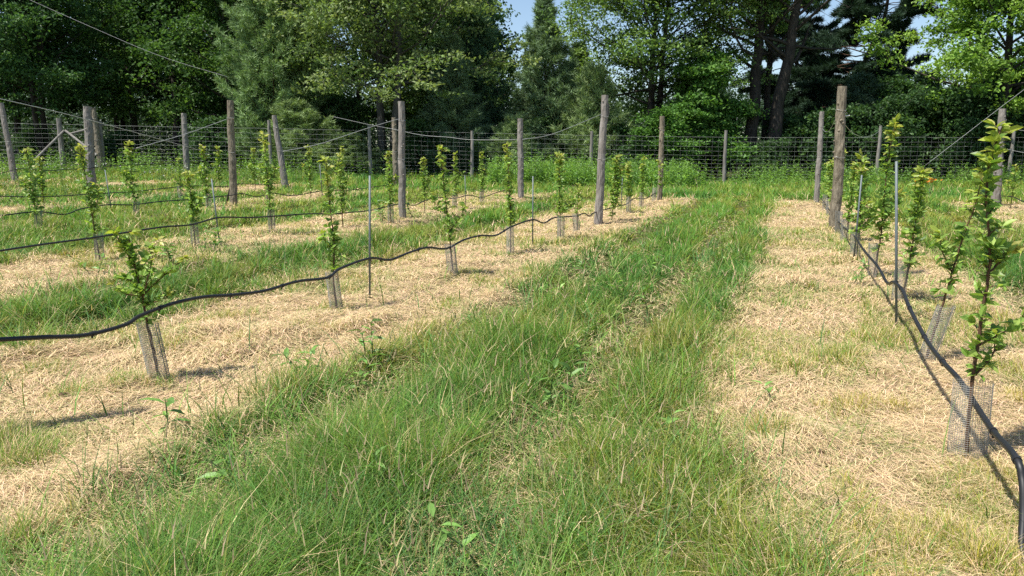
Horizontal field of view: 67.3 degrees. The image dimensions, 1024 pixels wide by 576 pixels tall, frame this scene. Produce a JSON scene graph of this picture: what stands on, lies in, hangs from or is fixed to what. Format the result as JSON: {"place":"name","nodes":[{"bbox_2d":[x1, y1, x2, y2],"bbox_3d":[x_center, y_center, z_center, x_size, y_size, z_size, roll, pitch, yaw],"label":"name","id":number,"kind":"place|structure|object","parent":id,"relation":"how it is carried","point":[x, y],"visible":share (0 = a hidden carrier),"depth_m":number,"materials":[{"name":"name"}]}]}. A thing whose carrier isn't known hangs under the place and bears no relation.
{"place":"outdoors","nodes":[
{"label":"outdoors","id":0,"kind":"place"},
{"bbox_2d":[0,160,1023,575],"bbox_3d":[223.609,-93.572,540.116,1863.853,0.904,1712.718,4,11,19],"label":"ground","id":1,"kind":"structure","parent":0,"point":[498,268],"depth_m":7.42,"materials":[{"name":"beige plant"}]},
{"bbox_2d":[0,103,17,180],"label":"wooden post","id":2,"kind":"object","parent":1,"relation":"on","point":[9,148],"visible":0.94,"depth_m":29.44,"materials":[{"name":"wood"}]},
{"bbox_2d":[19,147,44,224],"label":"young fruit tree","id":3,"kind":"object","parent":1,"relation":"on","point":[27,172],"visible":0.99,"depth_m":14.77,"materials":[{"name":"green plant"}]},
{"bbox_2d":[2,121,67,164],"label":"shrub","id":4,"kind":"object","parent":1,"relation":"on","point":[28,135],"visible":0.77,"depth_m":43.91,"materials":[{"name":"green plant"}]},
{"bbox_2d":[32,156,47,204],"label":"young fruit tree","id":5,"kind":"object","parent":1,"relation":"on","point":[41,185],"visible":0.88,"depth_m":19.61,"materials":[{"name":"green plant"}]},
{"bbox_2d":[0,7,123,155],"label":"forest tree","id":6,"kind":"object","parent":1,"relation":"on","point":[71,108],"visible":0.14,"depth_m":48.34,"materials":[{"name":"green plant"}]},
{"bbox_2d":[0,0,148,164],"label":"forest tree","id":7,"kind":"object","parent":1,"relation":"on","point":[37,17],"visible":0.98,"depth_m":43.05,"materials":[{"name":"green plant"}]},
{"bbox_2d":[83,106,96,185],"bbox_3d":[-15.112,-5.023,27.474,0.424,2.876,0.378,4,11,19],"label":"wooden post","id":8,"kind":"object","parent":1,"relation":"on","point":[89,133],"visible":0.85,"depth_m":27.35,"materials":[{"name":"wood"}]},
{"bbox_2d":[75,143,106,259],"bbox_3d":[-5.933,-1.192,10.880,0.410,1.688,0.285,-3,10,-17],"label":"young fruit tree","id":9,"kind":"object","parent":1,"relation":"on","point":[94,194],"visible":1,"depth_m":10.83,"materials":[{"name":"green plant"}]},
{"bbox_2d":[92,108,104,169],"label":"wooden post","id":10,"kind":"object","parent":1,"relation":"on","point":[98,147],"visible":0.73,"depth_m":36.93,"materials":[{"name":"wood"}]},
{"bbox_2d":[11,0,204,163],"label":"forest tree","id":11,"kind":"object","parent":1,"relation":"on","point":[122,53],"visible":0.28,"depth_m":50.31,"materials":[{"name":"green plant"}]},
{"bbox_2d":[36,0,182,162],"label":"forest tree","id":12,"kind":"object","parent":1,"relation":"on","point":[122,122],"visible":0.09,"depth_m":57.67,"materials":[{"name":"green plant"}]},
{"bbox_2d":[94,129,144,168],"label":"shrub","id":13,"kind":"object","parent":1,"relation":"on","point":[118,137],"visible":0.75,"depth_m":44.79,"materials":[{"name":"green plant"}]},
{"bbox_2d":[120,140,140,205],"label":"young fruit tree","id":14,"kind":"object","parent":1,"relation":"on","point":[129,172],"visible":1,"depth_m":17.27,"materials":[{"name":"green plant"}]},
{"bbox_2d":[106,226,190,378],"bbox_3d":[-2.429,0.127,5.104,0.538,1.085,0.331,1,10,5],"label":"young fruit tree","id":15,"kind":"object","parent":1,"relation":"on","point":[136,288],"visible":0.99,"depth_m":5.08,"materials":[{"name":"green plant"}]},
{"bbox_2d":[57,0,244,167],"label":"forest tree","id":16,"kind":"object","parent":1,"relation":"on","point":[162,9],"visible":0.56,"depth_m":46.08,"materials":[{"name":"green plant"}]},
{"bbox_2d":[136,321,169,383],"bbox_3d":[-2.410,0.440,5.185,0.197,0.429,0.115,0,10,0],"label":"tree guard","id":17,"kind":"object","parent":1,"relation":"on","point":[156,347],"visible":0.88,"depth_m":5.16,"materials":[{"name":"grey metal"}]},
{"bbox_2d":[139,397,193,434],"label":"broadleaf weed","id":18,"kind":"object","parent":1,"relation":"on","point":[170,400],"visible":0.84,"depth_m":4.14,"materials":[{"name":"green plant"}]},
{"bbox_2d":[181,113,189,169],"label":"wooden post","id":19,"kind":"object","parent":1,"relation":"on","point":[186,158],"visible":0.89,"depth_m":35.93,"materials":[{"name":"wood"}]},
{"bbox_2d":[181,169,206,243],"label":"young fruit tree","id":20,"kind":"object","parent":1,"relation":"on","point":[192,205],"visible":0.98,"depth_m":12.12,"materials":[{"name":"green plant"}]},
{"bbox_2d":[195,144,213,204],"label":"young fruit tree","id":21,"kind":"object","parent":1,"relation":"on","point":[203,176],"visible":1,"depth_m":19.81,"materials":[{"name":"green plant"}]},
{"bbox_2d":[117,0,310,130],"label":"forest tree","id":22,"kind":"object","parent":1,"relation":"on","point":[198,22],"visible":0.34,"depth_m":43.47,"materials":[{"name":"green plant"}]},
{"bbox_2d":[178,114,251,171],"bbox_3d":[-15.569,-7.539,40.851,3.428,3.458,4.554,-1,10,-4],"label":"shrub","id":23,"kind":"object","parent":1,"relation":"on","point":[212,135],"visible":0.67,"depth_m":39.77,"materials":[{"name":"green plant"}]},
{"bbox_2d":[123,0,318,166],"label":"forest tree","id":24,"kind":"object","parent":1,"relation":"on","point":[197,49],"visible":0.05,"depth_m":51.36,"materials":[{"name":"green plant"}]},
{"bbox_2d":[194,458,256,491],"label":"broadleaf weed","id":25,"kind":"object","parent":1,"relation":"on","point":[208,475],"visible":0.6,"depth_m":3.47,"materials":[{"name":"green plant"}]},
{"bbox_2d":[225,100,237,205],"bbox_3d":[-7.552,-3.566,20.527,0.395,2.814,0.242,-4,11,-21],"label":"wooden post","id":26,"kind":"object","parent":1,"relation":"on","point":[232,160],"visible":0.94,"depth_m":20.48,"materials":[{"name":"wood"}]},
{"bbox_2d":[1,184,388,215],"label":"irrigation hose","id":27,"kind":"object","parent":26,"relation":"attached to","point":[171,200],"visible":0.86,"depth_m":18.16,"materials":[{"name":"black rubber"}]},
{"bbox_2d":[0,189,508,251],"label":"irrigation hose","id":28,"kind":"object","parent":1,"relation":"on","point":[49,243],"visible":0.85,"depth_m":11.76,"materials":[{"name":"black rubber"}]},
{"bbox_2d":[258,131,281,229],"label":"young fruit tree","id":29,"kind":"object","parent":1,"relation":"on","point":[269,188],"visible":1,"depth_m":13.90,"materials":[{"name":"green plant"}]},
{"bbox_2d":[210,0,344,169],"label":"pine tree","id":30,"kind":"object","parent":1,"relation":"on","point":[253,102],"visible":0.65,"depth_m":40.05,"materials":[{"name":"green plant"}]},
{"bbox_2d":[272,115,288,187],"bbox_3d":[-8.584,-5.031,28.529,0.504,2.701,0.257,1,10,4],"label":"wooden post","id":31,"kind":"object","parent":1,"relation":"on","point":[280,154],"visible":0.98,"depth_m":28.46,"materials":[{"name":"wood"}]},
{"bbox_2d":[236,97,362,172],"bbox_3d":[-11.169,-7.865,40.046,6.649,4.216,7.065,-8,12,-37],"label":"shrub","id":32,"kind":"object","parent":1,"relation":"on","point":[296,111],"visible":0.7,"depth_m":39.13,"materials":[{"name":"green plant"}]},
{"bbox_2d":[301,145,314,197],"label":"young fruit tree","id":33,"kind":"object","parent":1,"relation":"on","point":[309,160],"visible":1,"depth_m":23.66,"materials":[{"name":"green plant"}]},
{"bbox_2d":[315,154,345,306],"bbox_3d":[-1.744,-0.515,7.425,0.276,1.547,0.224,-7,12,-34],"label":"young fruit tree","id":34,"kind":"object","parent":1,"relation":"on","point":[334,239],"visible":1,"depth_m":7.41,"materials":[{"name":"green plant"}]},
{"bbox_2d":[325,272,342,310],"bbox_3d":[-1.741,0.039,7.530,0.162,0.408,0.115,4,11,19],"label":"tree guard","id":35,"kind":"object","parent":1,"relation":"on","point":[329,287],"visible":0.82,"depth_m":7.51,"materials":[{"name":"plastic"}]},
{"bbox_2d":[333,152,351,226],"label":"young fruit tree","id":36,"kind":"object","parent":1,"relation":"on","point":[342,195],"visible":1,"depth_m":15.55,"materials":[{"name":"green plant"}]},
{"bbox_2d":[314,90,377,167],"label":"shrub","id":37,"kind":"object","parent":1,"relation":"on","point":[351,109],"visible":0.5,"depth_m":42.72,"materials":[{"name":"green plant"}]},
{"bbox_2d":[307,130,392,175],"bbox_3d":[-8.450,-6.913,39.761,5.053,2.460,5.369,5,11,27],"label":"bush","id":38,"kind":"object","parent":1,"relation":"on","point":[357,145],"visible":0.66,"depth_m":39.12,"materials":[{"name":"green plant"}]},
{"bbox_2d":[345,318,384,357],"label":"broadleaf weed","id":39,"kind":"object","parent":1,"relation":"on","point":[369,341],"visible":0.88,"depth_m":5.56,"materials":[{"name":"green plant"}]},
{"bbox_2d":[305,0,430,139],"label":"broadleaf tree","id":40,"kind":"object","parent":1,"relation":"on","point":[387,115],"visible":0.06,"depth_m":52.26,"materials":[{"name":"green plant"}]},
{"bbox_2d":[368,176,370,297],"bbox_3d":[-1.499,-0.507,8.104,0.073,1.343,0.034,4,11,19],"label":"steel stake","id":41,"kind":"object","parent":1,"relation":"on","point":[369,235],"visible":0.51,"depth_m":8.09,"materials":[{"name":"grey metal"}]},
{"bbox_2d":[383,151,399,222],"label":"young fruit tree","id":42,"kind":"object","parent":1,"relation":"on","point":[389,188],"visible":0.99,"depth_m":16.62,"materials":[{"name":"green plant"}]},
{"bbox_2d":[391,117,398,186],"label":"wooden post","id":43,"kind":"object","parent":1,"relation":"on","point":[395,151],"visible":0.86,"depth_m":30.16,"materials":[{"name":"wood"}]},
{"bbox_2d":[253,0,541,174],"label":"broadleaf tree","id":44,"kind":"object","parent":1,"relation":"on","point":[365,35],"visible":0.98,"depth_m":38.29,"materials":[{"name":"green plant"}]},
{"bbox_2d":[398,101,406,217],"bbox_3d":[-2.491,-2.866,17.422,0.213,2.656,0.194,4,11,19],"label":"wooden post","id":45,"kind":"object","parent":1,"relation":"on","point":[401,165],"visible":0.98,"depth_m":17.35,"materials":[{"name":"wood"}]},
{"bbox_2d":[335,20,486,130],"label":"broadleaf tree","id":46,"kind":"object","parent":1,"relation":"on","point":[369,108],"visible":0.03,"depth_m":52.87,"materials":[{"name":"green plant"}]},
{"bbox_2d":[379,117,461,175],"bbox_3d":[-4.682,-7.263,40.490,4.554,3.458,3.428,-3,10,-16],"label":"shrub","id":47,"kind":"object","parent":1,"relation":"on","point":[410,137],"visible":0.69,"depth_m":39.87,"materials":[{"name":"green plant"}]},
{"bbox_2d":[416,157,433,211],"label":"young fruit tree","id":48,"kind":"object","parent":1,"relation":"on","point":[423,183],"visible":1,"depth_m":18.71,"materials":[{"name":"green plant"}]},
{"bbox_2d":[427,144,468,272],"bbox_3d":[-0.794,-0.951,9.504,0.532,1.629,0.229,0,10,-2],"label":"young fruit tree","id":49,"kind":"object","parent":1,"relation":"on","point":[450,231],"visible":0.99,"depth_m":9.47,"materials":[{"name":"green plant"}]},
{"bbox_2d":[411,32,493,174],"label":"pine tree","id":50,"kind":"object","parent":1,"relation":"on","point":[462,117],"visible":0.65,"depth_m":40.58,"materials":[{"name":"green plant"}]},
{"bbox_2d":[375,0,529,123],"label":"broadleaf tree","id":51,"kind":"object","parent":1,"relation":"on","point":[498,17],"visible":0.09,"depth_m":48.34,"materials":[{"name":"green plant"}]},
{"bbox_2d":[427,502,487,575],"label":"broadleaf weed","id":52,"kind":"object","parent":1,"relation":"on","point":[431,508],"visible":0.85,"depth_m":2.84,"materials":[{"name":"green plant"}]},
{"bbox_2d":[422,0,517,174],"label":"pine tree","id":53,"kind":"object","parent":1,"relation":"on","point":[481,44],"visible":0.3,"depth_m":44.29,"materials":[{"name":"green plant"}]},
{"bbox_2d":[453,139,500,176],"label":"shrub","id":54,"kind":"object","parent":1,"relation":"on","point":[480,146],"visible":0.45,"depth_m":39.47,"materials":[{"name":"green plant"}]},
{"bbox_2d":[502,142,517,246],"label":"young fruit tree","id":55,"kind":"object","parent":1,"relation":"on","point":[509,203],"visible":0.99,"depth_m":11.65,"materials":[{"name":"green plant"}]},
{"bbox_2d":[0,162,1023,575],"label":"grass","id":56,"kind":"structure","parent":1,"relation":"on","point":[538,336],"depth_m":4.55,"materials":[{"name":"green plant"}]},
{"bbox_2d":[0,176,1023,575],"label":"straw","id":57,"kind":"object","parent":1,"relation":"on","point":[896,366],"visible":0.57,"depth_m":4.98,"materials":[{"name":"beige plant"}]},
{"bbox_2d":[0,146,1023,574],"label":"weeds","id":58,"kind":"object","parent":1,"relation":"on","point":[580,172],"visible":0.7,"depth_m":32.85,"materials":[{"name":"green plant"}]},
{"bbox_2d":[0,48,1023,172],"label":"woods","id":59,"kind":"object","parent":1,"relation":"on","point":[158,132],"visible":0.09,"depth_m":67.45,"materials":[{"name":"green plant"}]},
{"bbox_2d":[1,118,1022,182],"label":"perimeter fence","id":60,"kind":"object","parent":1,"relation":"on","point":[59,136],"visible":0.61,"depth_m":37.39,"materials":[{"name":"metal"}]},
{"bbox_2d":[475,112,553,176],"bbox_3d":[0.085,-7.354,40.031,4.522,3.631,4.255,1,10,3],"label":"bush","id":61,"kind":"object","parent":1,"relation":"on","point":[509,125],"visible":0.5,"depth_m":39.40,"materials":[{"name":"green plant"}]},
{"bbox_2d":[517,118,523,197],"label":"wooden post","id":62,"kind":"object","parent":1,"relation":"on","point":[520,164],"visible":1,"depth_m":24.11,"materials":[{"name":"wood"}]},
{"bbox_2d":[500,0,595,164],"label":"pine tree","id":63,"kind":"object","parent":1,"relation":"on","point":[549,81],"visible":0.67,"depth_m":42.79,"materials":[{"name":"green plant"}]},
{"bbox_2d":[527,114,587,169],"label":"shrub","id":64,"kind":"object","parent":1,"relation":"on","point":[548,122],"visible":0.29,"depth_m":42.44,"materials":[{"name":"green plant"}]},
{"bbox_2d":[539,358,587,406],"bbox_3d":[0.319,0.620,4.793,0.321,0.361,0.207,0,10,3],"label":"broadleaf weed","id":65,"kind":"object","parent":1,"relation":"on","point":[555,365],"visible":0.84,"depth_m":4.80,"materials":[{"name":"green plant"}]},
{"bbox_2d":[552,151,580,235],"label":"young fruit tree","id":66,"kind":"object","parent":1,"relation":"on","point":[566,207],"visible":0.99,"depth_m":13.06,"materials":[{"name":"green plant"}]},
{"bbox_2d":[555,40,596,128],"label":"pine tree","id":67,"kind":"object","parent":1,"relation":"on","point":[576,44],"visible":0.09,"depth_m":47.72,"materials":[{"name":"green plant"}]},
{"bbox_2d":[538,60,634,169],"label":"pine tree","id":68,"kind":"object","parent":1,"relation":"on","point":[593,87],"visible":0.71,"depth_m":41.17,"materials":[{"name":"green plant"}]},
{"bbox_2d":[594,95,608,224],"bbox_3d":[1.909,-2.691,16.389,0.291,2.763,0.199,1,10,5],"label":"wooden post","id":69,"kind":"object","parent":1,"relation":"on","point":[599,199],"visible":0.97,"depth_m":16.33,"materials":[{"name":"wood"}]},
{"bbox_2d":[0,192,656,341],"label":"irrigation hose","id":70,"kind":"object","parent":69,"relation":"attached to","point":[82,335],"visible":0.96,"depth_m":5.66,"materials":[{"name":"black rubber"}]},
{"bbox_2d":[603,154,625,220],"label":"young fruit tree","id":71,"kind":"object","parent":1,"relation":"on","point":[616,189],"visible":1,"depth_m":17.09,"materials":[{"name":"green plant"}]},
{"bbox_2d":[605,123,658,171],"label":"shrub","id":72,"kind":"object","parent":1,"relation":"on","point":[628,149],"visible":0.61,"depth_m":40.55,"materials":[{"name":"green plant"}]},
{"bbox_2d":[510,0,791,170],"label":"broadleaf tree","id":73,"kind":"object","parent":1,"relation":"on","point":[632,56],"visible":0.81,"depth_m":41.84,"materials":[{"name":"green plant"}]},
{"bbox_2d":[657,116,664,199],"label":"wooden post","id":74,"kind":"object","parent":1,"relation":"on","point":[661,141],"visible":0.94,"depth_m":23.82,"materials":[{"name":"wood"}]},
{"bbox_2d":[624,100,729,176],"bbox_3d":[8.449,-7.637,40.365,5.637,4.349,5.366,5,11,27],"label":"shrub","id":75,"kind":"object","parent":1,"relation":"on","point":[679,119],"visible":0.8,"depth_m":39.47,"materials":[{"name":"green plant"}]},
{"bbox_2d":[638,45,769,178],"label":"broadleaf tree","id":76,"kind":"object","parent":1,"relation":"on","point":[707,88],"visible":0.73,"depth_m":40.85,"materials":[{"name":"green plant"}]},
{"bbox_2d":[678,96,744,178],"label":"shrub","id":77,"kind":"object","parent":1,"relation":"on","point":[710,165],"visible":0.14,"depth_m":43.73,"materials":[{"name":"green plant"}]},
{"bbox_2d":[702,0,815,178],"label":"bare trunk tree","id":78,"kind":"object","parent":1,"relation":"on","point":[756,73],"visible":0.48,"depth_m":42.33,"materials":[{"name":"brown plant"}]},
{"bbox_2d":[749,136,795,178],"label":"shrub","id":79,"kind":"object","parent":1,"relation":"on","point":[772,156],"visible":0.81,"depth_m":40.41,"materials":[{"name":"green plant"}]},
{"bbox_2d":[736,0,812,141],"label":"bare trunk tree","id":80,"kind":"object","parent":1,"relation":"on","point":[767,97],"visible":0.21,"depth_m":43.92,"materials":[{"name":"plant"}]},
{"bbox_2d":[753,113,813,176],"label":"shrub","id":81,"kind":"object","parent":1,"relation":"on","point":[791,128],"visible":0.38,"depth_m":42.63,"materials":[{"name":"green plant"}]},
{"bbox_2d":[722,0,854,180],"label":"bare trunk tree","id":82,"kind":"object","parent":1,"relation":"on","point":[792,27],"visible":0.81,"depth_m":41.51,"materials":[{"name":"brown plant"}]},
{"bbox_2d":[728,0,852,175],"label":"pine tree","id":83,"kind":"object","parent":1,"relation":"on","point":[794,97],"visible":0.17,"depth_m":51.63,"materials":[{"name":"green plant"}]},
{"bbox_2d":[814,111,823,202],"bbox_3d":[9.430,-3.975,23.614,0.200,2.819,0.214,4,11,19],"label":"wooden post","id":84,"kind":"object","parent":1,"relation":"on","point":[818,169],"visible":0.96,"depth_m":23.57,"materials":[{"name":"wood"}]},
{"bbox_2d":[791,100,878,177],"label":"shrub","id":85,"kind":"object","parent":1,"relation":"on","point":[852,111],"visible":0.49,"depth_m":40.85,"materials":[{"name":"green plant"}]},
{"bbox_2d":[828,86,849,229],"bbox_3d":[6.418,-2.510,15.121,0.245,2.827,0.242,9,13,40],"label":"wooden post","id":86,"kind":"object","parent":1,"relation":"on","point":[838,170],"visible":0.97,"depth_m":15.04,"materials":[{"name":"wood"}]},
{"bbox_2d":[820,198,1023,562],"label":"irrigation hose","id":87,"kind":"object","parent":86,"relation":"attached to","point":[1016,460],"visible":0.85,"depth_m":3.62,"materials":[{"name":"black rubber"}]},
{"bbox_2d":[842,161,860,240],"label":"young fruit tree","id":88,"kind":"object","parent":1,"relation":"on","point":[851,187],"visible":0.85,"depth_m":13.32,"materials":[{"name":"green plant"}]},
{"bbox_2d":[801,72,919,176],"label":"tree","id":89,"kind":"object","parent":1,"relation":"on","point":[861,87],"visible":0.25,"depth_m":42.28,"materials":[{"name":"green plant"}]},
{"bbox_2d":[847,148,876,253],"bbox_3d":[5.059,-1.198,11.029,0.443,1.601,0.361,-2,10,-9],"label":"young fruit tree","id":90,"kind":"object","parent":1,"relation":"on","point":[862,169],"visible":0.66,"depth_m":10.99,"materials":[{"name":"green plant"}]},
{"bbox_2d":[784,0,946,123],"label":"pine tree","id":91,"kind":"object","parent":1,"relation":"on","point":[826,87],"visible":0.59,"depth_m":47.24,"materials":[{"name":"green plant"}]},
{"bbox_2d":[861,114,906,276],"bbox_3d":[4.506,-1.105,9.383,0.527,2.019,0.411,-7,12,-35],"label":"young fruit tree","id":92,"kind":"object","parent":1,"relation":"on","point":[885,212],"visible":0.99,"depth_m":9.37,"materials":[{"name":"green plant"}]},
{"bbox_2d":[832,70,952,168],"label":"shrub","id":93,"kind":"object","parent":1,"relation":"on","point":[897,85],"visible":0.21,"depth_m":42.84,"materials":[{"name":"green plant"}]},
{"bbox_2d":[848,84,944,179],"bbox_3d":[20.236,-7.894,41.019,4.582,5.546,6.894,5,11,27],"label":"shrub","id":94,"kind":"object","parent":1,"relation":"on","point":[913,111],"visible":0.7,"depth_m":39.61,"materials":[{"name":"green plant"}]},
{"bbox_2d":[895,161,898,326],"bbox_3d":[3.370,-0.343,6.742,0.145,1.516,0.032,0,10,2],"label":"steel stake","id":95,"kind":"object","parent":1,"relation":"on","point":[896,240],"visible":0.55,"depth_m":6.72,"materials":[{"name":"grey metal"}]},
{"bbox_2d":[894,165,933,301],"bbox_3d":[3.991,-0.522,7.683,0.296,1.391,0.302,4,11,19],"label":"young fruit tree","id":96,"kind":"object","parent":1,"relation":"on","point":[921,174],"visible":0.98,"depth_m":7.64,"materials":[{"name":"green plant"}]},
{"bbox_2d":[843,0,1023,173],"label":"maple tree","id":97,"kind":"object","parent":1,"relation":"on","point":[972,55],"visible":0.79,"depth_m":39.00,"materials":[{"name":"green plant"}]},
{"bbox_2d":[917,303,955,361],"bbox_3d":[3.161,0.342,5.730,0.234,0.449,0.137,1,10,4],"label":"tree guard","id":98,"kind":"object","parent":1,"relation":"on","point":[938,328],"visible":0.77,"depth_m":5.71,"materials":[{"name":"grey metal"}]},
{"bbox_2d":[925,172,987,360],"bbox_3d":[3.258,-0.147,5.660,0.430,1.452,0.215,-1,10,-4],"label":"young fruit tree","id":99,"kind":"object","parent":1,"relation":"on","point":[955,255],"visible":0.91,"depth_m":5.62,"materials":[{"name":"green plant"}]},
{"bbox_2d":[905,2,1023,74],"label":"maple tree","id":100,"kind":"object","parent":1,"relation":"on","point":[1015,49],"visible":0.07,"depth_m":45.10,"materials":[{"name":"green plant"}]},
{"bbox_2d":[911,74,1023,180],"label":"shrub","id":101,"kind":"object","parent":1,"relation":"on","point":[964,112],"visible":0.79,"depth_m":38.97,"materials":[{"name":"green plant"}]},
{"bbox_2d":[947,377,993,463],"bbox_3d":[2.295,0.666,3.851,0.184,0.418,0.156,4,11,19],"label":"tree guard","id":102,"kind":"object","parent":1,"relation":"on","point":[979,424],"visible":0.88,"depth_m":3.83,"materials":[{"name":"grey metal"}]},
{"bbox_2d":[944,86,1023,178],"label":"shrub","id":103,"kind":"object","parent":1,"relation":"on","point":[1020,139],"visible":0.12,"depth_m":39.91,"materials":[{"name":"green plant"}]},
{"bbox_2d":[960,119,1023,458],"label":"young fruit tree","id":104,"kind":"object","parent":1,"relation":"on","point":[992,248],"visible":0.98,"depth_m":3.70,"materials":[{"name":"green plant"}]},
{"bbox_2d":[991,109,1006,204],"bbox_3d":[14.099,-3.731,22.218,0.330,2.836,0.286,8,13,39],"label":"wooden post","id":105,"kind":"object","parent":1,"relation":"on","point":[998,189],"visible":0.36,"depth_m":22.19,"materials":[{"name":"wood"}]},
{"bbox_2d":[0,0,1023,153],"label":"sky","id":106,"kind":"structure","parent":0,"point":[524,7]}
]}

